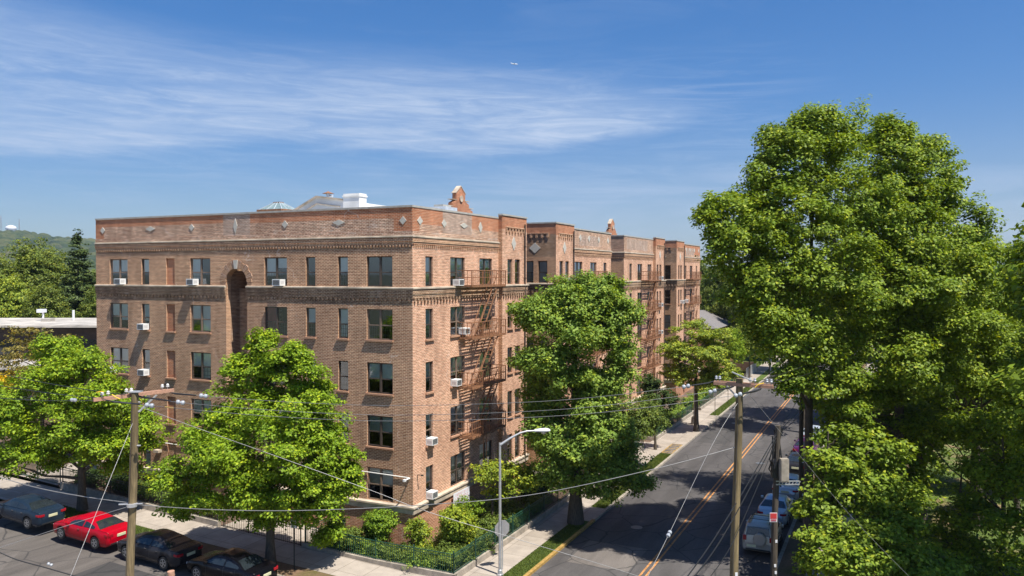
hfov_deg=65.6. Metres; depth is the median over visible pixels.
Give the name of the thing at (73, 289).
spruce tree
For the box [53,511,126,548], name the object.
saloon car
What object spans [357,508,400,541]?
clipped shrub
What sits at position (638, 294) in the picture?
window
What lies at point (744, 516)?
black cable
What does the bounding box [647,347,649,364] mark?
window
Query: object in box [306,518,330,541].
iron railing
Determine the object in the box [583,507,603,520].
verge paving
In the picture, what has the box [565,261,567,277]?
window
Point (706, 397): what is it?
iron railing
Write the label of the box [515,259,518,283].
window
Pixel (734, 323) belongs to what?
broadleaf tree
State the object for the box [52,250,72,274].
broadleaf tree
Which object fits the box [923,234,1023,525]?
park tree
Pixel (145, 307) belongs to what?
window
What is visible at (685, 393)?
garden ground
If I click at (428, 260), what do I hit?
window
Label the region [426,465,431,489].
window
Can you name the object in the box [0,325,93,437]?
locust tree
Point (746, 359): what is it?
lawn
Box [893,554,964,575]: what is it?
park tree
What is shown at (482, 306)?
window
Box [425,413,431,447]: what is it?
window
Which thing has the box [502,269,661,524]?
avenue tree
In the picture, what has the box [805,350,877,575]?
park pavement
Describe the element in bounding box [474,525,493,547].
juniper shrub
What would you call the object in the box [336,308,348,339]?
window
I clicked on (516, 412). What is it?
window
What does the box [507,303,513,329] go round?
window
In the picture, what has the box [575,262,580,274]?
window
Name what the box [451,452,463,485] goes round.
window
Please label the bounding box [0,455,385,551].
garden ground
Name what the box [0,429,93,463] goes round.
garden ground
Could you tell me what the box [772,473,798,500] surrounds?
saloon car
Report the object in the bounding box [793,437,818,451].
saloon car
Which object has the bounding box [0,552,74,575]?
span wire
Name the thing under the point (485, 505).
juniper shrub
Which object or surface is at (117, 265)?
window
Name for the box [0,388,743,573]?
ground
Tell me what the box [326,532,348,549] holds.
juniper shrub
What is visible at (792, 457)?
saloon car
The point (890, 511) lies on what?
park tree
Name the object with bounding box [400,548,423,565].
juniper shrub
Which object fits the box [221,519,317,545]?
entrance path
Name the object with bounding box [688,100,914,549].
park tree
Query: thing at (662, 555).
line
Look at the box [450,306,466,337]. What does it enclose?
window
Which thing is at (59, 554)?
side street road
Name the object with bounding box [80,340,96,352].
window
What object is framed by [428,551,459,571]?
evergreen shrub
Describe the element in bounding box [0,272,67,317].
broadleaf tree
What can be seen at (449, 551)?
juniper shrub
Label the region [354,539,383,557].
juniper shrub
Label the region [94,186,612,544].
apartment building
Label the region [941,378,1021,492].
park tree
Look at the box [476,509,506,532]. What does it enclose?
juniper shrub
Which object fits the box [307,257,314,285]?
window
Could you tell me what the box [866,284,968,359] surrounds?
park tree
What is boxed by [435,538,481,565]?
juniper shrub
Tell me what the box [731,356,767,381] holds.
lawn grass
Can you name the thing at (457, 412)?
window
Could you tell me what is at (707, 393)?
hedge shrub
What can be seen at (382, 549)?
juniper shrub
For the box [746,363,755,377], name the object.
picket fence
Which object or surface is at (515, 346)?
window
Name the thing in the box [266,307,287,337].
window
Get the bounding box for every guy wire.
[71,423,132,574]
[648,403,737,575]
[744,388,895,562]
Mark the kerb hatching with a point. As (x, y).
(672, 448)
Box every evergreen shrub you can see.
[352,540,376,556]
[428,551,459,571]
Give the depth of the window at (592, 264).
71.75 m
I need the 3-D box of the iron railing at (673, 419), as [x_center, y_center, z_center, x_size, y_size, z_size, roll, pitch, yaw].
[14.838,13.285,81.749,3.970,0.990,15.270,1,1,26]
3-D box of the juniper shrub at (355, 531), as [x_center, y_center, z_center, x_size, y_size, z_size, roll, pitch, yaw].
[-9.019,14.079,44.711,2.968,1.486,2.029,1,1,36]
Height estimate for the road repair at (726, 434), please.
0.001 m
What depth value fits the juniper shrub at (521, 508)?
49.65 m
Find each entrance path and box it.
[19,461,96,484]
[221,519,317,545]
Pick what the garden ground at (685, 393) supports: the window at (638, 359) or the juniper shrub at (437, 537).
the juniper shrub at (437, 537)
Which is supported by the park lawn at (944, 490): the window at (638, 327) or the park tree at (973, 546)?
the park tree at (973, 546)
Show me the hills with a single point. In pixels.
(7, 237)
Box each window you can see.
[0,340,21,358]
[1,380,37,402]
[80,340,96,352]
[108,303,128,329]
[111,259,127,283]
[112,347,128,375]
[140,304,149,330]
[140,349,150,376]
[142,259,148,284]
[144,448,150,465]
[188,305,210,333]
[189,352,211,381]
[189,398,210,428]
[191,258,209,284]
[265,257,286,285]
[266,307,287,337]
[304,307,315,338]
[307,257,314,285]
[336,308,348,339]
[336,361,348,392]
[339,257,347,285]
[339,412,348,443]
[365,309,392,341]
[365,362,393,396]
[365,415,393,450]
[367,256,391,286]
[368,467,392,501]
[425,256,431,286]
[425,309,434,340]
[425,361,434,394]
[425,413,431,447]
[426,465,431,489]
[450,257,463,285]
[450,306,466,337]
[450,355,466,387]
[450,405,466,438]
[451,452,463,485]
[479,258,490,284]
[479,304,493,333]
[479,350,493,379]
[479,395,493,427]
[480,440,490,468]
[507,259,510,283]
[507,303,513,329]
[507,347,513,374]
[507,391,513,417]
[508,434,510,460]
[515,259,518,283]
[515,346,520,372]
[515,388,520,415]
[515,431,518,457]
[527,261,532,282]
[538,261,546,282]
[560,261,561,278]
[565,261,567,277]
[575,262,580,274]
[590,262,595,272]
[629,264,630,280]
[637,292,640,306]
[637,324,642,339]
[637,350,642,368]
[637,378,640,395]
[638,264,640,279]
[647,264,650,279]
[647,292,650,308]
[647,320,651,336]
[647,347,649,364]
[665,290,670,304]
[665,315,670,329]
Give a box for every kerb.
[523,519,594,575]
[593,360,787,520]
[777,445,823,568]
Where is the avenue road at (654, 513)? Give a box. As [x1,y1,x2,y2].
[531,351,857,575]
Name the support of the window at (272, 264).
in the apartment building at (365, 301)
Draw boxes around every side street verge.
[64,506,153,532]
[198,541,333,575]
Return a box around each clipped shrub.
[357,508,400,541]
[452,494,485,522]
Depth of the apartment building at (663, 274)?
90.53 m
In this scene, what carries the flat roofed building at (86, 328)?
on the ground at (35, 481)
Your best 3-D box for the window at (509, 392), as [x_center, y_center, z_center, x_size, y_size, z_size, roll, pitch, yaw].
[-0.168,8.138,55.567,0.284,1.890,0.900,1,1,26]
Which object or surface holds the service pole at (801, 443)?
on the park verge at (785, 567)
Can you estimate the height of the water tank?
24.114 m
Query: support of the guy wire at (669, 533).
attached to the utility pole at (739, 384)
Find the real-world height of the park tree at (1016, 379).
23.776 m
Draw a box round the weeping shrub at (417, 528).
[402,515,433,547]
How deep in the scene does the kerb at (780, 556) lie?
46.03 m
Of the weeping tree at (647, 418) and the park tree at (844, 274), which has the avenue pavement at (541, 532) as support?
the weeping tree at (647, 418)
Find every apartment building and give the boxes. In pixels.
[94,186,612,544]
[606,219,700,411]
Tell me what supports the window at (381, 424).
in the apartment building at (365, 301)
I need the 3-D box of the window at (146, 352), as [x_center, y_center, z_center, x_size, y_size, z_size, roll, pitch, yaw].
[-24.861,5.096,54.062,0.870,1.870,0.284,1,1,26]
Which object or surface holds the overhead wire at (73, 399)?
attached to the utility pole at (132, 504)
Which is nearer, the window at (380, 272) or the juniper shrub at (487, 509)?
the window at (380, 272)
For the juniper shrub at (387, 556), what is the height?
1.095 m
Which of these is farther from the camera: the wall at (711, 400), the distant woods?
the distant woods
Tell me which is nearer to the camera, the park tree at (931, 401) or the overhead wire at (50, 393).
the overhead wire at (50, 393)
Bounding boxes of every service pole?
[768,425,800,575]
[798,351,803,521]
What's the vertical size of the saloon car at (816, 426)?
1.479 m
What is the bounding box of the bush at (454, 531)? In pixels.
[436,503,481,545]
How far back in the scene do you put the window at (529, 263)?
64.11 m
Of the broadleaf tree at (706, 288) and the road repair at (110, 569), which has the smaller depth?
the road repair at (110, 569)
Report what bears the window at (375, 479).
in the apartment building at (365, 301)
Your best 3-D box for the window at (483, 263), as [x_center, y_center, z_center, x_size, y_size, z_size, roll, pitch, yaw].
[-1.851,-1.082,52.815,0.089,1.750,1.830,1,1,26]
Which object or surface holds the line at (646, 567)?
on the avenue road at (654, 513)
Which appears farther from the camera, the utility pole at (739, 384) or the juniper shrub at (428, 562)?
the juniper shrub at (428, 562)
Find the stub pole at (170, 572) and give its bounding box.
[167,570,174,575]
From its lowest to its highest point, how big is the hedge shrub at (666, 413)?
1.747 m
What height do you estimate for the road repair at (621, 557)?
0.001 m
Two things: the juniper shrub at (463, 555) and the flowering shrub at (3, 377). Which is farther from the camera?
the flowering shrub at (3, 377)
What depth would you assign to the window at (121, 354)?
55.27 m
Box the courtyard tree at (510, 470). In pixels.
[467,448,538,515]
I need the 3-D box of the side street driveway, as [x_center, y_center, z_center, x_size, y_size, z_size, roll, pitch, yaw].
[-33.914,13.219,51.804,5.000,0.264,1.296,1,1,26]
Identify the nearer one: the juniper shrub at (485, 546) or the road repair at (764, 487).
the juniper shrub at (485, 546)
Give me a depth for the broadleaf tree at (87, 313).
97.15 m
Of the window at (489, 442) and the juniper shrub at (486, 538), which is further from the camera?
the window at (489, 442)
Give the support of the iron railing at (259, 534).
on the entrance path at (278, 535)
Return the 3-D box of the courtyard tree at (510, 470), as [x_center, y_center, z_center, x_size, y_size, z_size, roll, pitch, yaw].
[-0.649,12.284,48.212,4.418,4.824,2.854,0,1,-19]
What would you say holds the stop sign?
on the avenue pavement at (541, 532)
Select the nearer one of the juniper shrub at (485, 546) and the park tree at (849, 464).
the park tree at (849, 464)
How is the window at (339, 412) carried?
in the apartment building at (365, 301)
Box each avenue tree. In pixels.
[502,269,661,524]
[653,317,743,431]
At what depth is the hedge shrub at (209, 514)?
48.49 m
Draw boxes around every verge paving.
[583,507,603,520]
[663,444,682,453]
[673,415,716,443]
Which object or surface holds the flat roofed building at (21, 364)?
on the ground at (35, 481)
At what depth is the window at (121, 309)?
55.20 m
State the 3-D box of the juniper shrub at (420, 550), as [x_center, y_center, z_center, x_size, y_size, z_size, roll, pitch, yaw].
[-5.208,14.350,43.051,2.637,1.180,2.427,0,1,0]
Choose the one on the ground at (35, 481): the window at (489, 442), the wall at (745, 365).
the wall at (745, 365)
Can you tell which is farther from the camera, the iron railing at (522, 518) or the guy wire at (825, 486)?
the iron railing at (522, 518)
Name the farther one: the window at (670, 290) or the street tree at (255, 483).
the window at (670, 290)
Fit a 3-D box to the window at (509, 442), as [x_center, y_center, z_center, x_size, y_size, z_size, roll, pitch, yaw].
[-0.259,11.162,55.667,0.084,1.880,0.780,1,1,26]
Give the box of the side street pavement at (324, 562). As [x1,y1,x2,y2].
[0,475,423,575]
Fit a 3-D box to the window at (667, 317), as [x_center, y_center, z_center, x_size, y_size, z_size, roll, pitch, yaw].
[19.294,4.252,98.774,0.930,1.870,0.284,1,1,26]
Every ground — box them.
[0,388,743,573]
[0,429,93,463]
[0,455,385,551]
[399,388,717,571]
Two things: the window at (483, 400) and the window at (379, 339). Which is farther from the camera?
the window at (483, 400)
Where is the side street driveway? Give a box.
[0,488,23,499]
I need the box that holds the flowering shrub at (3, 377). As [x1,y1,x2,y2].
[0,368,17,461]
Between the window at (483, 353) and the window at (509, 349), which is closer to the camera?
the window at (483, 353)
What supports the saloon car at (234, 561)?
on the side street road at (59, 554)
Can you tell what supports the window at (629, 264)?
in the apartment building at (663, 274)
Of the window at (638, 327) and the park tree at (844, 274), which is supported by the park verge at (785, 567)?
the park tree at (844, 274)
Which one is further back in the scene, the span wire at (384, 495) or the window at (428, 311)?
the window at (428, 311)
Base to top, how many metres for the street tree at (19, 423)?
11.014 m
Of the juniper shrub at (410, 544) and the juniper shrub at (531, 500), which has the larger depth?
the juniper shrub at (531, 500)
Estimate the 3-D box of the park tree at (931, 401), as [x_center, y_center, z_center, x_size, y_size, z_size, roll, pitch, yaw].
[26.254,9.330,49.950,9.219,10.665,6.040,0,1,0]
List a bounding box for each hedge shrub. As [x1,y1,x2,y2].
[70,465,111,487]
[100,472,143,493]
[137,480,165,500]
[154,488,173,504]
[195,490,222,518]
[517,485,553,497]
[663,410,676,421]
[668,404,685,418]
[678,396,702,409]
[687,391,704,403]
[698,388,713,397]
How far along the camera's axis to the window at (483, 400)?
53.24 m
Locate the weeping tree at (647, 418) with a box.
[608,393,671,445]
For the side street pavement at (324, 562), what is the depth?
45.49 m
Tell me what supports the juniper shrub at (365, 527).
on the garden ground at (118, 492)
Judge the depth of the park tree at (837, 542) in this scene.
34.24 m
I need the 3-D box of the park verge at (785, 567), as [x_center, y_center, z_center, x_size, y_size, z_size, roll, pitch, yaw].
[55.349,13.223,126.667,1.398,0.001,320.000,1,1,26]
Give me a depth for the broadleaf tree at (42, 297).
92.99 m
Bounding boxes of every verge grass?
[710,381,758,415]
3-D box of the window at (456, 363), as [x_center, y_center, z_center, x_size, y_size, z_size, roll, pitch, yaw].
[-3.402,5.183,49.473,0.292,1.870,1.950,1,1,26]
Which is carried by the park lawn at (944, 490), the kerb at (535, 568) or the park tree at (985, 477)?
the park tree at (985, 477)
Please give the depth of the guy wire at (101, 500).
27.99 m
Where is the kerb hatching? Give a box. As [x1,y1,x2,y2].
[662,444,681,453]
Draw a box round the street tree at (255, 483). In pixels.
[139,326,367,563]
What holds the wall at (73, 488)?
on the garden ground at (118, 492)
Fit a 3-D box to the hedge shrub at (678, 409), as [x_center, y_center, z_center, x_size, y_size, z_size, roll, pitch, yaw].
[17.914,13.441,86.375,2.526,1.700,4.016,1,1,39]
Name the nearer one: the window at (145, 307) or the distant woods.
the window at (145, 307)
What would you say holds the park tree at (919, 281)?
on the park lawn at (944, 490)
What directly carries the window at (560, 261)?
in the apartment building at (365, 301)
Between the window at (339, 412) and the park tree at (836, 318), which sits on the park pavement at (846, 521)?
the park tree at (836, 318)
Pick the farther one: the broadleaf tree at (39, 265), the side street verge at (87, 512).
the broadleaf tree at (39, 265)
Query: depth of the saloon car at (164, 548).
41.57 m
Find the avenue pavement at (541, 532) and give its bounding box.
[463,355,783,575]
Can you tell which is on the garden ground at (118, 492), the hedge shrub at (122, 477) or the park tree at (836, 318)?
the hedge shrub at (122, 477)
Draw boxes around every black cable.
[687,435,775,575]
[694,438,775,575]
[711,442,775,575]
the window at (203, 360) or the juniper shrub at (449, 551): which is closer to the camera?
the juniper shrub at (449, 551)
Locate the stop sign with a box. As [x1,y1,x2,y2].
[495,520,508,569]
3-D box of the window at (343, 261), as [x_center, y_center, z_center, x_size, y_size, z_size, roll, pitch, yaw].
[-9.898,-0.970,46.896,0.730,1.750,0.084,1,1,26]
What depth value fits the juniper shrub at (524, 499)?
53.54 m
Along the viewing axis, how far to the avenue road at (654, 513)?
51.79 m
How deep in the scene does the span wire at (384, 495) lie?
30.38 m
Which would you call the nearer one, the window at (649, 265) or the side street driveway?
the side street driveway
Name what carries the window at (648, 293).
in the apartment building at (663, 274)
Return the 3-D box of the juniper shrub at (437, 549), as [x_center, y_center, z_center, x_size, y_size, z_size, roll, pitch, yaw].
[-3.950,14.390,42.636,3.447,1.368,2.337,-1,1,-27]
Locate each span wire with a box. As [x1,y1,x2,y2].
[0,477,127,502]
[0,507,125,547]
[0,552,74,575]
[139,406,636,575]
[142,447,734,510]
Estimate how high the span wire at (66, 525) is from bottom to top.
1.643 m
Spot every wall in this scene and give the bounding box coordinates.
[60,481,220,526]
[302,488,584,575]
[640,411,692,440]
[666,388,730,409]
[731,361,753,370]
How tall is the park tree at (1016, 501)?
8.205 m
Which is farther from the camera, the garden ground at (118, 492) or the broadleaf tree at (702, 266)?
the broadleaf tree at (702, 266)
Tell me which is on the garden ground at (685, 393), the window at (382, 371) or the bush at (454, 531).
the bush at (454, 531)
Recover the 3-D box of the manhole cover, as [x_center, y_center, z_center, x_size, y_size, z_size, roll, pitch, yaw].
[7.707,14.796,49.154,0.720,0.012,0.720,0,1,0]
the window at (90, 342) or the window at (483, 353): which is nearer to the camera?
the window at (483, 353)
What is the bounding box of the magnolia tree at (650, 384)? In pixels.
[634,372,680,449]
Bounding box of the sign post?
[291,518,296,568]
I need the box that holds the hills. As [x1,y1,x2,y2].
[0,230,95,273]
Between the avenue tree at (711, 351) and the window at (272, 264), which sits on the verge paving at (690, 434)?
the avenue tree at (711, 351)
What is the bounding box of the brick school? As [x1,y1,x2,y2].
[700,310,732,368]
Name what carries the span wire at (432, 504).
attached to the utility pole at (132, 504)
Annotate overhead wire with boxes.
[0,385,95,397]
[1,374,123,394]
[1,398,92,401]
[102,388,761,420]
[139,386,733,414]
[169,381,713,405]
[751,364,808,382]
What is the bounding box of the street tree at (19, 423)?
[0,331,175,510]
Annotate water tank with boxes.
[5,225,16,230]
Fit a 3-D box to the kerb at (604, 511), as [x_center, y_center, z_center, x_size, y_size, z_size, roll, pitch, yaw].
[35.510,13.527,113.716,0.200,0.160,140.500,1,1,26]
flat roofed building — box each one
[0,309,96,385]
[0,359,85,428]
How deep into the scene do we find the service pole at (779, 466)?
38.06 m
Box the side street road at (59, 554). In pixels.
[0,518,191,575]
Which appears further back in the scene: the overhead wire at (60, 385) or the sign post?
the sign post
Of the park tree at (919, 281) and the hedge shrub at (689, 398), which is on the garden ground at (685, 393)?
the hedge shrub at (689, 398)
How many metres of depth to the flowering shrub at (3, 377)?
58.00 m
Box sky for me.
[0,0,1023,274]
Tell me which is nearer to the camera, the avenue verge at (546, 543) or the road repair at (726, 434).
the avenue verge at (546, 543)
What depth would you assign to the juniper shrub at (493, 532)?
46.25 m
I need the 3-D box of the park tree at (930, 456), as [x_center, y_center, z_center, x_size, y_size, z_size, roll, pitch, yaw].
[21.403,9.670,46.688,9.737,10.109,5.885,0,1,-10]
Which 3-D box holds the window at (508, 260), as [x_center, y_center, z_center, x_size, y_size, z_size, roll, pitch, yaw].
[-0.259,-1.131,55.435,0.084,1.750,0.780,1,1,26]
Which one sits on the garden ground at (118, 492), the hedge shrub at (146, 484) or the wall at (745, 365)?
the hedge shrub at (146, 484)
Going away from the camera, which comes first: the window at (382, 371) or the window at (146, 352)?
the window at (382, 371)
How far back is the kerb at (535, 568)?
45.00 m
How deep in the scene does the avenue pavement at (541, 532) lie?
49.72 m
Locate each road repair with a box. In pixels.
[75,562,155,575]
[566,540,647,571]
[697,414,751,444]
[715,470,772,507]
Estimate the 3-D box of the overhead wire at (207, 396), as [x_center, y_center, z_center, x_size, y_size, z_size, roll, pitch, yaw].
[-2.756,4.173,31.432,21.644,0.970,0.183,0,1,-1]
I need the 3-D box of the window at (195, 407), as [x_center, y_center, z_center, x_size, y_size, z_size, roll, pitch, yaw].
[-20.281,8.207,51.932,1.920,1.890,0.292,1,1,26]
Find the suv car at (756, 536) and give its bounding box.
[742,512,783,552]
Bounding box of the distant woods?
[0,259,958,287]
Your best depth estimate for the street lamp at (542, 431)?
40.99 m
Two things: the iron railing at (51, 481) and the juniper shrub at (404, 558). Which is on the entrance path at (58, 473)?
the iron railing at (51, 481)
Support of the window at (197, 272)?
in the apartment building at (365, 301)
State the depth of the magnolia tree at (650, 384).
69.70 m
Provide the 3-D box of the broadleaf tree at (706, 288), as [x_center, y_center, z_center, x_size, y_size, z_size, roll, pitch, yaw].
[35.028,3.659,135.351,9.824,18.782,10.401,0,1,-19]
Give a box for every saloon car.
[0,493,65,528]
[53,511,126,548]
[117,528,202,569]
[186,547,277,575]
[757,493,794,524]
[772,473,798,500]
[785,452,798,474]
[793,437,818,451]
[803,425,822,443]
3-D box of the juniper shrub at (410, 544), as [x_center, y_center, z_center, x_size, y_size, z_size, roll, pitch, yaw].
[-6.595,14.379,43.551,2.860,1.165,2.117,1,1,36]
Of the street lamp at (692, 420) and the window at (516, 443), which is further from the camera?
the street lamp at (692, 420)
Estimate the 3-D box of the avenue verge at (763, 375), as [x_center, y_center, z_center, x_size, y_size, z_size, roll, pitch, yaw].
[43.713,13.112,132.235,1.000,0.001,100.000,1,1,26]
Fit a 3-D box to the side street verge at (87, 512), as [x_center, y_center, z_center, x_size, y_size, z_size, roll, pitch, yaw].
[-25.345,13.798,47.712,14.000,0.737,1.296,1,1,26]
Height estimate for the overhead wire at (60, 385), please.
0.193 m
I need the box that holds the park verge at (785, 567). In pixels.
[777,358,866,575]
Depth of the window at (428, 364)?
46.65 m
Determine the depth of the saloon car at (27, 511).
46.28 m
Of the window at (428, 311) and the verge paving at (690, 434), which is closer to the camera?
the window at (428, 311)
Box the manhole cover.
[631,525,642,528]
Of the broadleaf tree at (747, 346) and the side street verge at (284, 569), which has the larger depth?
the broadleaf tree at (747, 346)
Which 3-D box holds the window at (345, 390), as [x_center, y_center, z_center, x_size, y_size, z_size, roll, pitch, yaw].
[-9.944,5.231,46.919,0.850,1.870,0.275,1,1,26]
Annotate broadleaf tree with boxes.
[0,236,82,307]
[0,256,28,291]
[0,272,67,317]
[13,282,84,317]
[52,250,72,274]
[68,284,96,317]
[700,262,711,294]
[700,264,732,322]
[723,327,746,381]
[725,301,744,360]
[730,323,761,377]
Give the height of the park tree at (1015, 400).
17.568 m
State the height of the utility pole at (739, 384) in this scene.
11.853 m
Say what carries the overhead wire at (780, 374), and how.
attached to the utility pole at (739, 384)
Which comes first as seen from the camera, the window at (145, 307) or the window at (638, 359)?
the window at (145, 307)
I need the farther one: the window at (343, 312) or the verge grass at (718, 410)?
the verge grass at (718, 410)
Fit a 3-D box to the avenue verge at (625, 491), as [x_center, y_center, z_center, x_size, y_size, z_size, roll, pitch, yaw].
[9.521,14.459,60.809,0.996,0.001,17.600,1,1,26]
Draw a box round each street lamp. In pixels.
[497,428,549,575]
[691,371,703,424]
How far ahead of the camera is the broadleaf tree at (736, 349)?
111.47 m
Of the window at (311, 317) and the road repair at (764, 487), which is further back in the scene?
the road repair at (764, 487)
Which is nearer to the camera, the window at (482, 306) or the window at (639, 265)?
the window at (482, 306)
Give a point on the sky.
(626, 112)
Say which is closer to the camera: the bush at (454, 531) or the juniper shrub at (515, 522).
the bush at (454, 531)
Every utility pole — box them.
[93,383,173,575]
[713,372,772,575]
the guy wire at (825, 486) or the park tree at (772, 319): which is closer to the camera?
the guy wire at (825, 486)
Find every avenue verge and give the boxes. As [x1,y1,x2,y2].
[503,521,588,575]
[591,454,670,507]
[712,357,786,415]
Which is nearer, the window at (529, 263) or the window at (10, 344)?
the window at (529, 263)
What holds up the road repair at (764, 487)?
on the avenue road at (654, 513)
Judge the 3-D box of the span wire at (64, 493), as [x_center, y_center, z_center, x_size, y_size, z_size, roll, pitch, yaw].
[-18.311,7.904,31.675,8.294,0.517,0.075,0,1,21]
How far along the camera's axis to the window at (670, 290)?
98.62 m
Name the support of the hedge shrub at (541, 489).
on the garden ground at (685, 393)
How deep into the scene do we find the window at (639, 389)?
85.14 m
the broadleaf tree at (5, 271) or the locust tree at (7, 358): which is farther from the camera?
the broadleaf tree at (5, 271)
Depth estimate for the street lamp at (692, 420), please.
81.94 m
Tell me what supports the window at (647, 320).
in the apartment building at (663, 274)
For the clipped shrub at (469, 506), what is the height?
2.609 m
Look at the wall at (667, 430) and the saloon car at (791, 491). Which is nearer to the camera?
the saloon car at (791, 491)
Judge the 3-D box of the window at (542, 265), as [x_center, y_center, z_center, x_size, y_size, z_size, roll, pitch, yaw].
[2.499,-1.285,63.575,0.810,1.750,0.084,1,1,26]
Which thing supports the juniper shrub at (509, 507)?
on the garden ground at (685, 393)
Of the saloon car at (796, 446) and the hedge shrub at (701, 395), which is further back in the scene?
the hedge shrub at (701, 395)
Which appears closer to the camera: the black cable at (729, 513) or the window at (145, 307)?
the black cable at (729, 513)
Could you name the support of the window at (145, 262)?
in the apartment building at (365, 301)
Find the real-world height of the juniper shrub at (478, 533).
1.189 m
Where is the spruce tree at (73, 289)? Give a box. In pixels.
[56,228,95,317]
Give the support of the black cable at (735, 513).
attached to the utility pole at (739, 384)
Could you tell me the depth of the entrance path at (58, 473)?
55.67 m
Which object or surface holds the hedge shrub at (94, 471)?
on the garden ground at (118, 492)
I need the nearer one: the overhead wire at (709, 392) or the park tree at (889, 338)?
the overhead wire at (709, 392)
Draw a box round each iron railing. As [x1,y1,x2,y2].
[16,451,60,483]
[62,468,217,520]
[223,508,300,545]
[304,472,582,573]
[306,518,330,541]
[646,403,691,436]
[667,378,732,406]
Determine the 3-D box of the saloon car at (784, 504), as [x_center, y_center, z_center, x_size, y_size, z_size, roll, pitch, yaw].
[17.034,14.027,51.207,2.120,1.479,4.784,1,1,26]
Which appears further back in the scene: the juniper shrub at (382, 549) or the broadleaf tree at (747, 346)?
the broadleaf tree at (747, 346)
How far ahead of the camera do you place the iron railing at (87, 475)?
51.09 m
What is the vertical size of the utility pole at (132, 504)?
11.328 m
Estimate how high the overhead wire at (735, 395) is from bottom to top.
1.174 m
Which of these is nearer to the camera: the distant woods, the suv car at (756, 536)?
the suv car at (756, 536)
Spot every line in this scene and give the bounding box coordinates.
[639,394,791,575]
[645,395,792,575]
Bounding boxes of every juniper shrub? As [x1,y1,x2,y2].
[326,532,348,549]
[342,525,375,544]
[350,534,374,549]
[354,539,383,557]
[361,517,381,535]
[373,541,397,558]
[376,540,415,559]
[383,546,403,561]
[399,545,435,561]
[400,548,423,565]
[400,550,432,568]
[406,542,459,565]
[429,529,462,545]
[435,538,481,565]
[436,549,456,570]
[453,543,477,564]
[461,522,486,544]
[467,537,496,553]
[473,500,515,511]
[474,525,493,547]
[476,503,498,525]
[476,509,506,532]
[488,522,497,540]
[494,498,527,515]
[502,510,518,531]
[514,507,528,522]
[515,490,561,506]
[523,495,545,514]
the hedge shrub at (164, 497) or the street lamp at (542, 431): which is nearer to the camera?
the street lamp at (542, 431)
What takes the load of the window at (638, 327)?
in the apartment building at (663, 274)
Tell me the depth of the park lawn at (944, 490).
55.54 m
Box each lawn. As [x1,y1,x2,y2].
[699,351,766,381]
[852,353,1023,575]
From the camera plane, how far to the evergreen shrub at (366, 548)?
43.31 m
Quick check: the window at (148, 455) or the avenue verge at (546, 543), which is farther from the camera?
the window at (148, 455)
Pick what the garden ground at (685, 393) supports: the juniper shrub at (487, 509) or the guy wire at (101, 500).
the juniper shrub at (487, 509)
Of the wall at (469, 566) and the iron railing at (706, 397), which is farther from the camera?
the iron railing at (706, 397)
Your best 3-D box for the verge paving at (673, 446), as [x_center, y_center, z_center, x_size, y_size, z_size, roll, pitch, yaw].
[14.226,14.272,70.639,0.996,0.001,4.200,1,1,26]
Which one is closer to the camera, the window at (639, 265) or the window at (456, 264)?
the window at (456, 264)
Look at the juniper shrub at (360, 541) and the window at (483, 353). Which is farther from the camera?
the window at (483, 353)
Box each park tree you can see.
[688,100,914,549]
[779,279,824,426]
[787,393,929,571]
[788,516,932,575]
[792,94,937,501]
[792,369,958,522]
[814,109,1020,520]
[814,234,888,357]
[832,475,976,575]
[863,365,998,519]
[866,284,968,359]
[886,402,1023,575]
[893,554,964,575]
[904,474,1014,575]
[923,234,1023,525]
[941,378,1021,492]
[976,234,1023,448]
[982,409,1023,518]
[987,202,1023,419]

